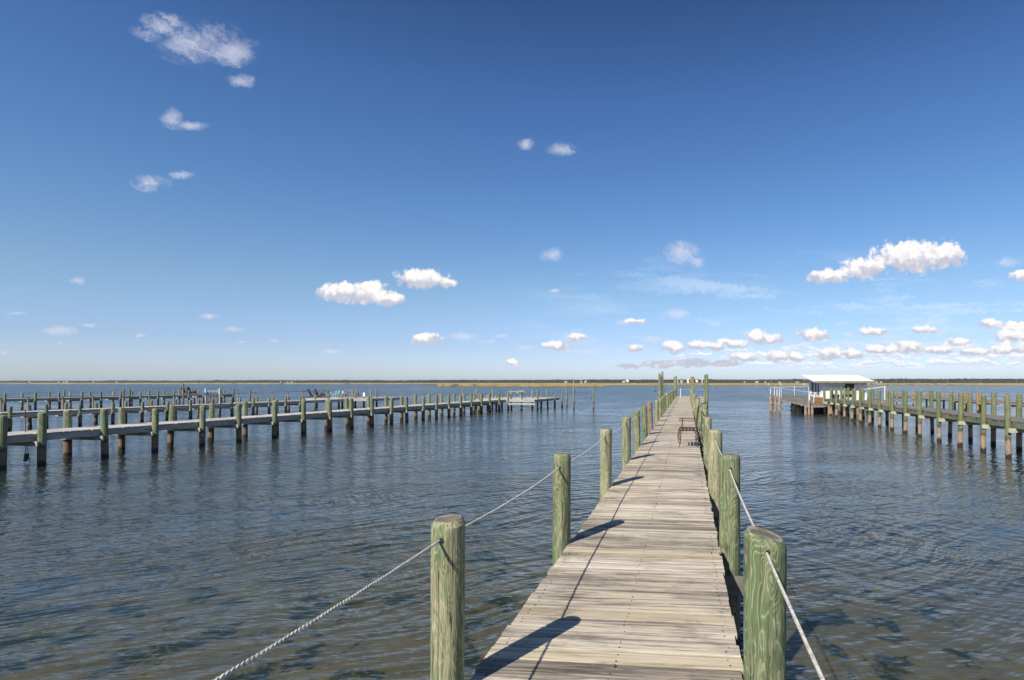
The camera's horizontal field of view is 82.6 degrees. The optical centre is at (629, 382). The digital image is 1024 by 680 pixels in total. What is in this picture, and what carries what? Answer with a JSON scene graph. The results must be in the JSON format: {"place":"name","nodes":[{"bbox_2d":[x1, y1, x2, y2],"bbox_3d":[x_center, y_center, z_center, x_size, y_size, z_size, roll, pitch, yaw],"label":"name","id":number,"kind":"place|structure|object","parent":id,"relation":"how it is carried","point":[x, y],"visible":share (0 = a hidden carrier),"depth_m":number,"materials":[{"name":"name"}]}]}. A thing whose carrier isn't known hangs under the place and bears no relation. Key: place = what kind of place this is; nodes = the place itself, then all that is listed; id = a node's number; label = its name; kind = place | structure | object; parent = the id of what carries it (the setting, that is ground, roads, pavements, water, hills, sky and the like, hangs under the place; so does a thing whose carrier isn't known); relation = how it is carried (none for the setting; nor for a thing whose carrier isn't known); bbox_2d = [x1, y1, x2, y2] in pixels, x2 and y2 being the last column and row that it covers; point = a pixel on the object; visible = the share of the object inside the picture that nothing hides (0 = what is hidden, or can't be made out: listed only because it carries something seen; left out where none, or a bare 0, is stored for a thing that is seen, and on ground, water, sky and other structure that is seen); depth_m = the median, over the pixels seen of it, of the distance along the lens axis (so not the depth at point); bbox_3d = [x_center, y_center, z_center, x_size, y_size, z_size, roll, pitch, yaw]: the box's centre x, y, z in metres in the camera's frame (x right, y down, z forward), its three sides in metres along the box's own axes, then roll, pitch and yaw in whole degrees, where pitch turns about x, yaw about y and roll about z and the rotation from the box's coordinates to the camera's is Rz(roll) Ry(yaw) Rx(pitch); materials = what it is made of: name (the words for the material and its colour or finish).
{"place":"outdoors","nodes":[
{"label":"outdoors","id":0,"kind":"place"},
{"bbox_2d":[406,384,592,386],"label":"marsh","id":1,"kind":"structure","parent":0,"point":[493,386],"depth_m":344.39,"materials":[{"name":"plant"}]},
{"bbox_2d":[0,495,1023,679],"bbox_3d":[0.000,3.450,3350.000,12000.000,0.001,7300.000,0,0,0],"label":"seabed","id":2,"kind":"structure","parent":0,"point":[913,620],"depth_m":9.12,"materials":[{"name":"brown sand"}]},
{"bbox_2d":[0,389,562,469],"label":"pier","id":3,"kind":"structure","parent":2,"relation":"on","point":[42,434],"depth_m":25.14,"materials":[{"name":"grey wood"}]},
{"bbox_2d":[11,395,428,415],"bbox_3d":[-17.243,1.062,34.160,0.011,0.113,35.877,0,0,11],"label":"rope","id":4,"kind":"object","parent":3,"relation":"attached to","point":[182,407],"visible":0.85,"depth_m":24.20,"materials":[{"name":"fabric"}]},
{"bbox_2d":[20,395,467,417],"bbox_3d":[-15.409,1.070,34.549,0.011,0.114,35.496,0,0,11],"label":"rope","id":5,"kind":"object","parent":3,"relation":"attached to","point":[196,408],"visible":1,"depth_m":22.35,"materials":[{"name":"fabric"}]},
{"bbox_2d":[430,389,786,679],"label":"pier","id":6,"kind":"structure","parent":2,"relation":"on","point":[643,580],"depth_m":4.17,"materials":[{"name":"grey wood"}]},
{"bbox_2d":[213,395,666,679],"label":"rope","id":7,"kind":"object","parent":6,"relation":"attached to","point":[276,643],"visible":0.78,"depth_m":2.08,"materials":[{"name":"white fabric"}]},
{"bbox_2d":[677,405,698,446],"bbox_3d":[1.491,1.089,14.349,0.540,1.018,0.885,0,0,6],"label":"iron chair","id":8,"kind":"object","parent":6,"relation":"on","point":[686,429],"visible":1,"depth_m":13.95,"materials":[{"name":"brown metal"}]},
{"bbox_2d":[695,399,824,679],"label":"rope","id":9,"kind":"object","parent":6,"relation":"attached to","point":[812,656],"visible":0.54,"depth_m":2.32,"materials":[{"name":"white fabric"}]},
{"bbox_2d":[0,384,1023,679],"bbox_3d":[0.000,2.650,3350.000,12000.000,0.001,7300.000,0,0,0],"label":"water","id":10,"kind":"structure","parent":0,"point":[84,490],"depth_m":18.31,"materials":[{"name":"blue liquid"}]},
{"bbox_2d":[23,410,29,461],"bbox_3d":[-19.653,1.766,18.547,0.165,1.731,0.137,0,0,26],"label":"mooring line","id":11,"kind":"object","parent":10,"relation":"in","point":[26,455],"visible":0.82,"depth_m":18.54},
{"bbox_2d":[2,389,234,410],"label":"pier","id":12,"kind":"structure","parent":10,"relation":"in","point":[49,399],"depth_m":61.49,"materials":[{"name":"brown wood"}]},
{"bbox_2d":[205,388,220,403],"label":"picket gate","id":13,"kind":"structure","parent":12,"relation":"on","point":[218,399],"depth_m":43.82,"materials":[{"name":"white paint"}]},
{"bbox_2d":[129,389,130,405],"bbox_3d":[-55.821,2.199,63.600,0.183,2.903,0.180,0,0,0],"label":"mooring pile","id":14,"kind":"object","parent":10,"relation":"in","point":[129,397],"visible":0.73,"depth_m":63.55,"materials":[{"name":"wood"}]},
{"bbox_2d":[182,384,183,403],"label":"mooring pile","id":15,"kind":"object","parent":10,"relation":"in","point":[182,393],"visible":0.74,"depth_m":68.73,"materials":[{"name":"grey wood"}]},
{"bbox_2d":[0,389,399,430],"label":"pier","id":16,"kind":"structure","parent":10,"relation":"in","point":[94,410],"depth_m":40.09,"materials":[{"name":"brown wood"}]},
{"bbox_2d":[314,389,324,397],"bbox_3d":[-33.030,1.204,60.591,0.899,0.981,0.770,0,0,-6],"label":"garden chair","id":17,"kind":"object","parent":16,"relation":"on","point":[319,392],"visible":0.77,"depth_m":60.79,"materials":[{"name":"brown wood"}]},
{"bbox_2d":[566,387,567,405],"bbox_3d":[-6.886,2.070,62.800,0.169,3.161,0.166,0,0,0],"label":"mooring pile","id":18,"kind":"object","parent":10,"relation":"in","point":[566,396],"visible":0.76,"depth_m":62.74,"materials":[{"name":"green wood"}]},
{"bbox_2d":[573,385,574,408],"bbox_3d":[-5.497,1.980,56.400,0.170,3.340,0.166,0,0,0],"label":"mooring pile","id":19,"kind":"object","parent":10,"relation":"in","point":[573,396],"visible":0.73,"depth_m":56.34,"materials":[{"name":"green wood"}]},
{"bbox_2d":[658,373,659,397],"bbox_3d":[2.903,1.392,55.000,0.202,4.515,0.200,0,0,0],"label":"mooring pile","id":20,"kind":"object","parent":10,"relation":"in","point":[658,385],"visible":0.66,"depth_m":54.93,"materials":[{"name":"green wood"}]},
{"bbox_2d":[661,371,662,395],"bbox_3d":[3.220,1.302,55.400,0.203,4.697,0.201,0,0,0],"label":"mooring pile","id":21,"kind":"object","parent":10,"relation":"in","point":[662,383],"visible":0.62,"depth_m":55.35,"materials":[{"name":"green wood"}]},
{"bbox_2d":[704,374,705,404],"bbox_3d":[7.554,1.441,56.601,0.233,4.417,0.231,0,0,0],"label":"mooring pile","id":22,"kind":"object","parent":10,"relation":"in","point":[704,389],"visible":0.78,"depth_m":56.52,"materials":[{"name":"green wood"}]},
{"bbox_2d":[706,374,707,404],"bbox_3d":[7.680,1.437,56.200,0.232,4.426,0.231,0,0,0],"label":"mooring pile","id":23,"kind":"object","parent":10,"relation":"in","point":[706,389],"visible":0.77,"depth_m":56.10,"materials":[{"name":"green wood"}]},
{"bbox_2d":[769,386,889,414],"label":"platform","id":24,"kind":"structure","parent":10,"relation":"in","point":[808,406],"depth_m":48.71,"materials":[{"name":"grey wood"}]},
{"bbox_2d":[813,396,822,402],"bbox_3d":[15.767,1.503,47.396,0.928,0.622,0.061,0,0,-4],"label":"board panel","id":25,"kind":"object","parent":24,"relation":"on","point":[817,399],"visible":0.83,"depth_m":47.38,"materials":[{"name":"brown wood"}]},
{"bbox_2d":[801,375,874,399],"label":"bait shack","id":26,"kind":"structure","parent":24,"relation":"on","point":[817,383],"depth_m":50.61,"materials":[{"name":"white paint"}]},
{"bbox_2d":[823,387,1023,457],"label":"pier","id":27,"kind":"structure","parent":10,"relation":"in","point":[1007,422],"depth_m":26.04,"materials":[{"name":"green wood"}]},
{"bbox_2d":[831,389,1023,399],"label":"rope","id":28,"kind":"object","parent":27,"relation":"attached to","point":[947,394],"visible":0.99,"depth_m":23.32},
{"bbox_2d":[889,389,1023,411],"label":"pier","id":29,"kind":"structure","parent":10,"relation":"in","point":[977,400],"depth_m":55.28,"materials":[{"name":"wood"}]},
{"bbox_2d":[0,0,1023,380],"label":"sky","id":30,"kind":"structure","parent":0,"point":[190,190],"materials":[{"name":"blue"}]},
{"bbox_3d":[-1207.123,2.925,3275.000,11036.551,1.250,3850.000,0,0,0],"label":"far land","id":31,"kind":"structure","parent":0,"visible":0},
{"bbox_2d":[0,378,1023,382],"bbox_3d":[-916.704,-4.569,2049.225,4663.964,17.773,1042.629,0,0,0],"label":"woods","id":32,"kind":"object","parent":31,"relation":"on","point":[957,380],"visible":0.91,"depth_m":1853.28,"materials":[{"name":"green plant"}]},
{"bbox_3d":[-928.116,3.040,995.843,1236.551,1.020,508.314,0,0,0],"label":"marsh","id":33,"kind":"structure","parent":0,"visible":0},
{"bbox_2d":[0,383,1023,385],"bbox_3d":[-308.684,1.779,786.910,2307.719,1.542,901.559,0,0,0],"label":"marsh grass","id":34,"kind":"structure","parent":33,"relation":"on","point":[526,384],"depth_m":672.19,"materials":[{"name":"yellow plant"}]}
]}

